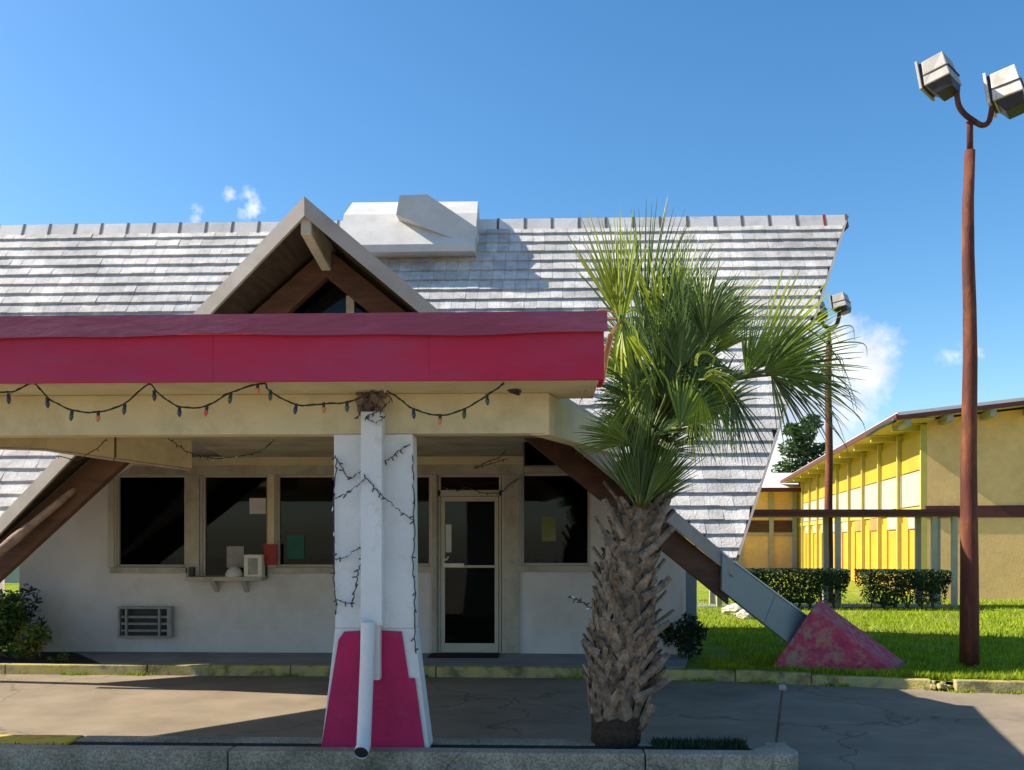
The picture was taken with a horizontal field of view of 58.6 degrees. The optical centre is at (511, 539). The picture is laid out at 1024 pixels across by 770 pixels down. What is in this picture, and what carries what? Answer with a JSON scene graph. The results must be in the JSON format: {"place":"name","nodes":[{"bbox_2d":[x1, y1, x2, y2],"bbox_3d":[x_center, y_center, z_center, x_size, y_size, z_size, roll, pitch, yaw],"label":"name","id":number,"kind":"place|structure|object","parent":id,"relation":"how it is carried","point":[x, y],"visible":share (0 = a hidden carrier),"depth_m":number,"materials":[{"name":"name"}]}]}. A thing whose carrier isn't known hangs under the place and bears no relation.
{"place":"outdoors","nodes":[
{"label":"outdoors","id":0,"kind":"place"},
{"bbox_2d":[5,566,18,582],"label":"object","id":1,"kind":"object","parent":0,"point":[13,577],"depth_m":32.64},
{"bbox_2d":[75,652,687,667],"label":"pavement","id":2,"kind":"structure","parent":0,"point":[503,659],"depth_m":12.01,"materials":[{"name":"concrete"}]},
{"bbox_2d":[0,197,848,654],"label":"office building","id":3,"kind":"structure","parent":2,"relation":"on","point":[88,545],"depth_m":12.83,"materials":[{"name":"tile"}]},
{"bbox_2d":[118,606,173,637],"bbox_3d":[-5.115,1.151,12.758,0.752,0.432,0.132,0,0,2],"label":"air conditioner","id":4,"kind":"object","parent":3,"relation":"attached to","point":[145,621],"visible":1,"depth_m":12.74,"materials":[{"name":"metal"}]},
{"bbox_2d":[110,475,186,572],"bbox_3d":[-5.081,-0.222,12.848,1.108,1.381,0.155,0,0,2],"label":"window","id":5,"kind":"structure","parent":3,"relation":"in","point":[121,568],"depth_m":12.85,"materials":[{"name":"paint"}]},
{"bbox_2d":[225,566,243,576],"bbox_3d":[-3.851,0.440,12.662,0.247,0.158,0.247,0,0,2],"label":"bell cover","id":6,"kind":"object","parent":3,"relation":"on","point":[233,571],"visible":0.99,"depth_m":12.58,"materials":[{"name":"plastic"}]},
{"bbox_2d":[227,546,243,567],"bbox_3d":[-3.891,0.242,12.842,0.245,0.299,0.006,0,0,2],"label":"notice sheet","id":7,"kind":"object","parent":3,"relation":"attached to","point":[235,555],"visible":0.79,"depth_m":12.84,"materials":[{"name":"paper"}]},
{"bbox_2d":[203,475,267,577],"bbox_3d":[-3.876,-0.186,12.851,0.939,1.447,0.065,0,0,2],"label":"window","id":8,"kind":"structure","parent":3,"relation":"in","point":[205,477],"depth_m":12.84,"materials":[{"name":"paint"}]},
{"bbox_2d":[244,554,264,576],"bbox_3d":[-3.567,0.362,12.644,0.256,0.317,0.156,0,0,2],"label":"ticket box","id":9,"kind":"object","parent":3,"relation":"on","point":[254,565],"visible":1,"depth_m":12.57,"materials":[{"name":"beige plastic"}]},
{"bbox_2d":[250,498,265,513],"bbox_3d":[-3.574,-0.474,12.831,0.230,0.221,0.006,0,0,2],"label":"notice sheet","id":10,"kind":"object","parent":3,"relation":"attached to","point":[257,505],"visible":1,"depth_m":12.83,"materials":[{"name":"paper"}]},
{"bbox_2d":[264,544,276,564],"bbox_3d":[-3.354,0.207,12.682,0.181,0.288,0.035,0,0,2],"label":"sign","id":11,"kind":"object","parent":3,"relation":"attached to","point":[270,554],"visible":1,"depth_m":12.66,"materials":[{"name":"plastic"}]},
{"bbox_2d":[287,535,303,558],"bbox_3d":[-3.035,0.103,12.812,0.244,0.334,0.006,0,0,2],"label":"green notice","id":12,"kind":"object","parent":3,"relation":"attached to","point":[295,546],"visible":1,"depth_m":12.81,"materials":[{"name":"paper"}]},
{"bbox_2d":[271,475,334,572],"bbox_3d":[-2.745,-0.220,12.766,1.216,1.373,0.155,0,0,2],"label":"window","id":13,"kind":"structure","parent":3,"relation":"in","point":[281,568],"depth_m":12.79,"materials":[{"name":"paint"}]},
{"bbox_2d":[346,296,354,312],"label":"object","id":14,"kind":"structure","parent":3,"relation":"in","point":[350,303],"depth_m":10.34,"materials":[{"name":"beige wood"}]},
{"bbox_2d":[342,194,479,257],"bbox_3d":[-1.546,-4.633,13.912,2.138,0.962,1.540,0,0,2],"label":"roof vent housing","id":15,"kind":"object","parent":3,"relation":"on","point":[411,226],"visible":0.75,"depth_m":13.20,"materials":[{"name":"white metal"}]},
{"bbox_2d":[417,475,433,571],"bbox_3d":[-1.412,-0.226,12.720,0.677,1.354,0.155,0,0,2],"label":"window","id":16,"kind":"structure","parent":3,"relation":"in","point":[422,567],"depth_m":12.72,"materials":[{"name":"paint"}]},
{"bbox_2d":[441,496,498,652],"bbox_3d":[-0.588,0.484,12.670,0.803,2.172,0.127,0,0,2],"label":"door","id":17,"kind":"structure","parent":3,"relation":"in","point":[445,647],"depth_m":12.69,"materials":[{"name":"paint"}]},
{"bbox_2d":[443,478,520,494],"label":"mini lights","id":18,"kind":"object","parent":3,"relation":"hanging from","point":[482,492],"visible":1,"depth_m":12.59,"materials":[{"name":"plastic"}]},
{"bbox_2d":[524,550,538,562],"bbox_3d":[0.252,0.310,12.938,0.270,0.353,0.251,0,0,2],"label":"potted plant","id":19,"kind":"object","parent":3,"relation":"on","point":[528,557],"visible":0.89,"depth_m":12.90,"materials":[{"name":"green plant"}]},
{"bbox_2d":[523,442,556,465],"bbox_3d":[0.797,-1.309,12.687,1.286,0.581,0.065,0,0,2],"label":"window","id":20,"kind":"structure","parent":3,"relation":"in","point":[523,442],"depth_m":12.67,"materials":[{"name":"paint"}]},
{"bbox_2d":[524,517,556,562],"bbox_3d":[0.412,0.185,13.144,0.466,1.028,0.180,0,0,2],"label":"cabinet","id":21,"kind":"object","parent":3,"relation":"in","point":[546,550],"visible":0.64,"depth_m":13.13,"materials":[{"name":"metal"}]},
{"bbox_2d":[542,517,555,540],"bbox_3d":[0.511,-0.148,12.688,0.197,0.338,0.006,0,0,2],"label":"letter sign","id":22,"kind":"object","parent":3,"relation":"attached to","point":[548,528],"visible":1,"depth_m":12.69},
{"bbox_2d":[517,473,593,571],"bbox_3d":[0.602,-0.238,12.649,1.063,1.361,0.155,0,0,2],"label":"window","id":23,"kind":"structure","parent":3,"relation":"in","point":[519,568],"depth_m":12.65,"materials":[{"name":"paint"}]},
{"bbox_2d":[428,653,499,657],"bbox_3d":[-0.646,1.566,12.350,0.948,0.016,0.400,0,0,2],"label":"door mat","id":24,"kind":"object","parent":2,"relation":"on","point":[463,655],"depth_m":12.28,"materials":[{"name":"rubber"}]},
{"bbox_2d":[0,672,1023,769],"bbox_3d":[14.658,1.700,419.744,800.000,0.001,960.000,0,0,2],"label":"driveway","id":25,"kind":"structure","parent":0,"point":[839,728],"depth_m":8.93,"materials":[{"name":"concrete"}]},
{"bbox_2d":[0,735,83,744],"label":"island curb","id":26,"kind":"structure","parent":25,"relation":"on","point":[42,739],"depth_m":7.07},
{"bbox_2d":[0,663,734,681],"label":"curb","id":27,"kind":"structure","parent":25,"relation":"on","point":[324,670],"depth_m":11.39,"materials":[{"name":"paint"}]},
{"bbox_2d":[76,735,693,745],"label":"island curb","id":28,"kind":"structure","parent":25,"relation":"on","point":[436,741],"depth_m":7.05,"materials":[{"name":"concrete"}]},
{"bbox_2d":[0,742,797,769],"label":"island curb","id":29,"kind":"structure","parent":25,"relation":"on","point":[774,756],"depth_m":6.60,"materials":[{"name":"concrete"}]},
{"bbox_2d":[775,684,786,741],"bbox_3d":[2.055,1.339,6.982,0.093,0.465,0.064,0,0,2],"label":"marker stake","id":30,"kind":"object","parent":29,"relation":"on","point":[782,687],"visible":0.91,"depth_m":6.97,"materials":[{"name":"metal"}]},
{"bbox_2d":[68,742,751,752],"bbox_3d":[-3.467,1.633,6.955,10.584,0.135,0.238,0,0,2],"label":"island bed","id":31,"kind":"object","parent":25,"relation":"on","point":[319,745],"depth_m":6.94,"materials":[{"name":"soil"}]},
{"bbox_2d":[321,391,432,758],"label":"canopy pier","id":32,"kind":"structure","parent":31,"relation":"on","point":[377,694],"depth_m":6.75,"materials":[{"name":"paint"}]},
{"bbox_2d":[0,311,620,470],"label":"entrance canopy","id":33,"kind":"object","parent":32,"relation":"on","point":[549,364],"visible":0.94,"depth_m":6.32,"materials":[{"name":"paint"}]},
{"bbox_2d":[56,438,107,460],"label":"mini lights","id":34,"kind":"object","parent":33,"relation":"hanging from","point":[86,454],"visible":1,"depth_m":9.76,"materials":[{"name":"plastic"}]},
{"bbox_2d":[0,383,369,421],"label":"string lights","id":35,"kind":"object","parent":33,"relation":"hanging from","point":[154,397],"visible":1,"depth_m":6.32,"materials":[{"name":"black plastic"}]},
{"bbox_2d":[168,438,273,460],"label":"mini lights","id":36,"kind":"object","parent":33,"relation":"hanging from","point":[220,458],"visible":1,"depth_m":9.71,"materials":[{"name":"plastic"}]},
{"bbox_2d":[387,382,503,424],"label":"string lights","id":37,"kind":"object","parent":33,"relation":"hanging from","point":[487,400],"visible":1,"depth_m":6.25,"materials":[{"name":"black plastic"}]},
{"bbox_2d":[474,450,507,468],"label":"mini lights","id":38,"kind":"object","parent":33,"relation":"hanging from","point":[481,465],"visible":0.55,"depth_m":11.61,"materials":[{"name":"plastic"}]},
{"bbox_2d":[507,388,520,395],"bbox_3d":[-0.027,-1.100,6.647,0.206,0.118,0.119,0,0,26],"label":"spotlight","id":39,"kind":"object","parent":33,"relation":"attached to","point":[516,391],"visible":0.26,"depth_m":6.58,"materials":[{"name":"metal"}]},
{"bbox_2d":[330,458,337,614],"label":"mini lights","id":40,"kind":"object","parent":32,"relation":"attached to","point":[336,604],"visible":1,"depth_m":6.75,"materials":[{"name":"plastic"}]},
{"bbox_2d":[333,547,360,607],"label":"mini lights","id":41,"kind":"object","parent":32,"relation":"attached to","point":[356,584],"visible":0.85,"depth_m":6.74,"materials":[{"name":"plastic"}]},
{"bbox_2d":[331,444,409,479],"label":"mini lights","id":42,"kind":"object","parent":32,"relation":"attached to","point":[349,478],"visible":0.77,"depth_m":6.74,"materials":[{"name":"plastic"}]},
{"bbox_2d":[354,390,392,424],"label":"mini lights","id":43,"kind":"object","parent":32,"relation":"attached to","point":[367,417],"visible":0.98,"depth_m":6.61,"materials":[{"name":"plastic"}]},
{"bbox_2d":[334,474,414,523],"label":"mini lights","id":44,"kind":"object","parent":32,"relation":"attached to","point":[358,483],"visible":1,"depth_m":6.62,"materials":[{"name":"plastic"}]},
{"bbox_2d":[411,455,417,652],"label":"mini lights","id":45,"kind":"object","parent":32,"relation":"attached to","point":[412,459],"visible":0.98,"depth_m":6.74,"materials":[{"name":"plastic"}]},
{"bbox_2d":[11,734,749,750],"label":"grass","id":46,"kind":"structure","parent":31,"relation":"on","point":[702,743],"depth_m":6.78,"materials":[{"name":"green plant"}]},
{"bbox_2d":[566,195,867,748],"bbox_3d":[1.617,-0.557,7.011,2.422,4.359,1.150,0,0,2],"label":"palm tree","id":47,"kind":"object","parent":31,"relation":"on","point":[683,382],"visible":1,"depth_m":6.83,"materials":[{"name":"green plant"}]},
{"bbox_2d":[568,595,591,609],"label":"mini lights","id":48,"kind":"object","parent":47,"relation":"attached to","point":[579,601],"visible":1,"depth_m":6.83,"materials":[{"name":"plastic"}]},
{"bbox_2d":[736,669,930,689],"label":"curb","id":49,"kind":"structure","parent":25,"relation":"on","point":[788,677],"depth_m":10.63,"materials":[{"name":"paint"}]},
{"bbox_2d":[930,680,951,689],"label":"rocks","id":50,"kind":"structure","parent":25,"relation":"on","point":[942,685],"depth_m":10.26,"materials":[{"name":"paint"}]},
{"bbox_2d":[953,679,1023,693],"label":"curb","id":51,"kind":"structure","parent":25,"relation":"on","point":[985,686],"depth_m":10.14,"materials":[{"name":"paint"}]},
{"bbox_2d":[0,0,1023,472],"label":"sky","id":52,"kind":"structure","parent":0,"point":[112,111],"materials":[{"name":"blue"}]},
{"bbox_2d":[2,568,1023,693],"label":"lawn","id":53,"kind":"structure","parent":0,"point":[709,648],"depth_m":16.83,"materials":[{"name":"green plant"}]},
{"bbox_2d":[0,652,100,663],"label":"planting bed","id":54,"kind":"object","parent":53,"relation":"on","point":[74,658],"visible":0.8,"depth_m":12.04,"materials":[{"name":"soil"}]},
{"bbox_2d":[0,583,47,656],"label":"shrub","id":55,"kind":"object","parent":54,"relation":"on","point":[13,617],"visible":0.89,"depth_m":12.14,"materials":[{"name":"green plant"}]},
{"bbox_2d":[7,619,52,659],"bbox_3d":[-6.303,1.317,11.973,0.599,0.576,0.572,0,0,2],"label":"croton","id":56,"kind":"object","parent":54,"relation":"on","point":[28,637],"visible":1,"depth_m":11.90,"materials":[{"name":"green plant"}]},
{"bbox_2d":[47,651,69,661],"bbox_3d":[-5.864,1.519,11.815,0.323,0.175,0.162,0,0,18],"label":"shrub","id":57,"kind":"object","parent":54,"relation":"on","point":[60,658],"visible":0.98,"depth_m":11.80,"materials":[{"name":"green plant"}]},
{"bbox_2d":[657,611,709,659],"bbox_3d":[2.293,1.284,12.203,0.738,0.663,0.503,0,0,2],"label":"shrub","id":58,"kind":"object","parent":53,"relation":"on","point":[685,637],"visible":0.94,"depth_m":12.15,"materials":[{"name":"green plant"}]},
{"bbox_2d":[721,603,741,614],"bbox_3d":[4.727,1.511,19.454,0.535,0.334,0.454,0,0,2],"label":"rock","id":59,"kind":"object","parent":53,"relation":"on","point":[734,608],"visible":0.55,"depth_m":19.33,"materials":[{"name":"beige stone"}]},
{"bbox_2d":[736,609,752,618],"bbox_3d":[4.729,1.528,18.463,0.352,0.276,0.358,0,0,-42],"label":"rock","id":60,"kind":"object","parent":53,"relation":"on","point":[742,614],"visible":0.6,"depth_m":18.33,"materials":[{"name":"beige stone"}]},
{"bbox_2d":[731,567,850,608],"bbox_3d":[6.349,1.133,21.125,2.762,0.996,0.811,0,0,2],"label":"hedge","id":61,"kind":"object","parent":53,"relation":"on","point":[828,577],"visible":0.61,"depth_m":20.79,"materials":[{"name":"green plant"}]},
{"bbox_2d":[771,411,824,472],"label":"tree","id":62,"kind":"object","parent":53,"relation":"on","point":[804,453],"visible":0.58,"depth_m":59.17,"materials":[{"name":"green plant"}]},
{"bbox_2d":[813,292,851,603],"bbox_3d":[7.856,-2.225,22.708,1.213,7.751,0.628,0,0,2],"label":"lamp post","id":63,"kind":"object","parent":53,"relation":"on","point":[838,299],"visible":0.58,"depth_m":22.59,"materials":[{"name":"metal"}]},
{"bbox_2d":[773,600,906,671],"bbox_3d":[4.120,1.214,11.480,1.990,0.872,0.949,0,0,2],"label":"concrete footing","id":64,"kind":"object","parent":53,"relation":"on","point":[824,636],"visible":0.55,"depth_m":11.06,"materials":[{"name":"pink paint"}]},
{"bbox_2d":[780,397,1023,599],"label":"motel wing","id":65,"kind":"structure","parent":53,"relation":"on","point":[905,460],"depth_m":24.84,"materials":[{"name":"yellow paint"}]},
{"bbox_2d":[804,530,805,567],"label":"door","id":66,"kind":"structure","parent":65,"relation":"in","point":[804,530],"depth_m":48.36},
{"bbox_2d":[803,503,807,521],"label":"window","id":67,"kind":"structure","parent":65,"relation":"in","point":[805,506],"depth_m":48.13,"materials":[{"name":"white glass"}]},
{"bbox_2d":[811,530,813,567],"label":"door","id":68,"kind":"structure","parent":65,"relation":"in","point":[812,534],"depth_m":45.66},
{"bbox_2d":[810,500,815,520],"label":"window","id":69,"kind":"structure","parent":65,"relation":"in","point":[812,504],"depth_m":45.46,"materials":[{"name":"white glass"}]},
{"bbox_2d":[818,498,823,519],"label":"window","id":70,"kind":"structure","parent":65,"relation":"in","point":[820,501],"depth_m":43.06,"materials":[{"name":"white glass"}]},
{"bbox_2d":[819,529,822,567],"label":"door","id":71,"kind":"structure","parent":65,"relation":"in","point":[820,530],"depth_m":43.10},
{"bbox_2d":[841,528,842,576],"bbox_3d":[13.622,0.540,37.800,0.041,2.080,0.780,0,0,10],"label":"door","id":72,"kind":"structure","parent":65,"relation":"in","point":[841,528],"depth_m":37.57,"materials":[{"name":"orange wood"}]},
{"bbox_2d":[838,492,846,508],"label":"window","id":73,"kind":"structure","parent":65,"relation":"in","point":[842,497],"depth_m":37.31,"materials":[{"name":"white glass"}]},
{"bbox_2d":[851,527,855,580],"bbox_3d":[13.136,0.540,35.123,0.041,2.080,0.780,0,0,10],"label":"door","id":74,"kind":"structure","parent":65,"relation":"in","point":[853,533],"depth_m":35.00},
{"bbox_2d":[850,488,860,508],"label":"window","id":75,"kind":"structure","parent":65,"relation":"in","point":[855,495],"depth_m":34.58,"materials":[{"name":"white glass"}]},
{"bbox_2d":[865,525,870,581],"bbox_3d":[12.649,0.540,32.447,0.041,2.080,0.780,0,0,10],"label":"door","id":76,"kind":"structure","parent":65,"relation":"in","point":[867,528],"depth_m":32.42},
{"bbox_2d":[864,483,876,508],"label":"window","id":77,"kind":"structure","parent":65,"relation":"in","point":[870,491],"depth_m":31.88,"materials":[{"name":"white glass"}]},
{"bbox_2d":[882,524,887,584],"bbox_3d":[12.163,0.540,29.771,0.041,2.080,0.780,0,0,10],"label":"door","id":78,"kind":"structure","parent":65,"relation":"in","point":[884,526],"depth_m":29.75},
{"bbox_2d":[881,478,895,508],"bbox_3d":[11.992,-1.440,28.913,0.071,0.960,2.510,0,0,10],"label":"window","id":79,"kind":"structure","parent":65,"relation":"in","point":[888,487],"depth_m":29.16,"materials":[{"name":"white glass"}]},
{"bbox_2d":[902,523,908,592],"bbox_3d":[11.677,0.540,27.095,0.041,2.080,0.780,0,0,10],"label":"door","id":80,"kind":"structure","parent":65,"relation":"in","point":[905,531],"depth_m":27.00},
{"bbox_2d":[901,471,919,507],"bbox_3d":[11.506,-1.440,26.237,0.071,0.960,2.510,0,0,10],"label":"window","id":81,"kind":"structure","parent":65,"relation":"in","point":[910,483],"depth_m":26.40,"materials":[{"name":"white glass"}]},
{"bbox_2d":[854,568,952,608],"bbox_3d":[8.959,1.141,20.957,1.981,0.978,0.855,0,0,2],"label":"hedge","id":82,"kind":"object","parent":53,"relation":"on","point":[919,582],"visible":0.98,"depth_m":20.61,"materials":[{"name":"green plant"}]},
{"bbox_2d":[915,51,1023,667],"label":"lamp post","id":83,"kind":"object","parent":53,"relation":"on","point":[938,75],"visible":0.99,"depth_m":11.40,"materials":[{"name":"metal"}]},
{"bbox_2d":[686,473,800,567],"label":"motel wing","id":84,"kind":"structure","parent":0,"point":[770,542],"depth_m":51.42,"materials":[{"name":"yellow paint"}]},
{"bbox_2d":[697,603,950,607],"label":"path","id":85,"kind":"structure","parent":0,"point":[857,605],"depth_m":21.97,"materials":[{"name":"concrete"}]},
{"bbox_2d":[709,509,959,607],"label":"covered walkway","id":86,"kind":"structure","parent":85,"relation":"on","point":[934,515],"depth_m":21.47,"materials":[{"name":"red paint"}]}
]}

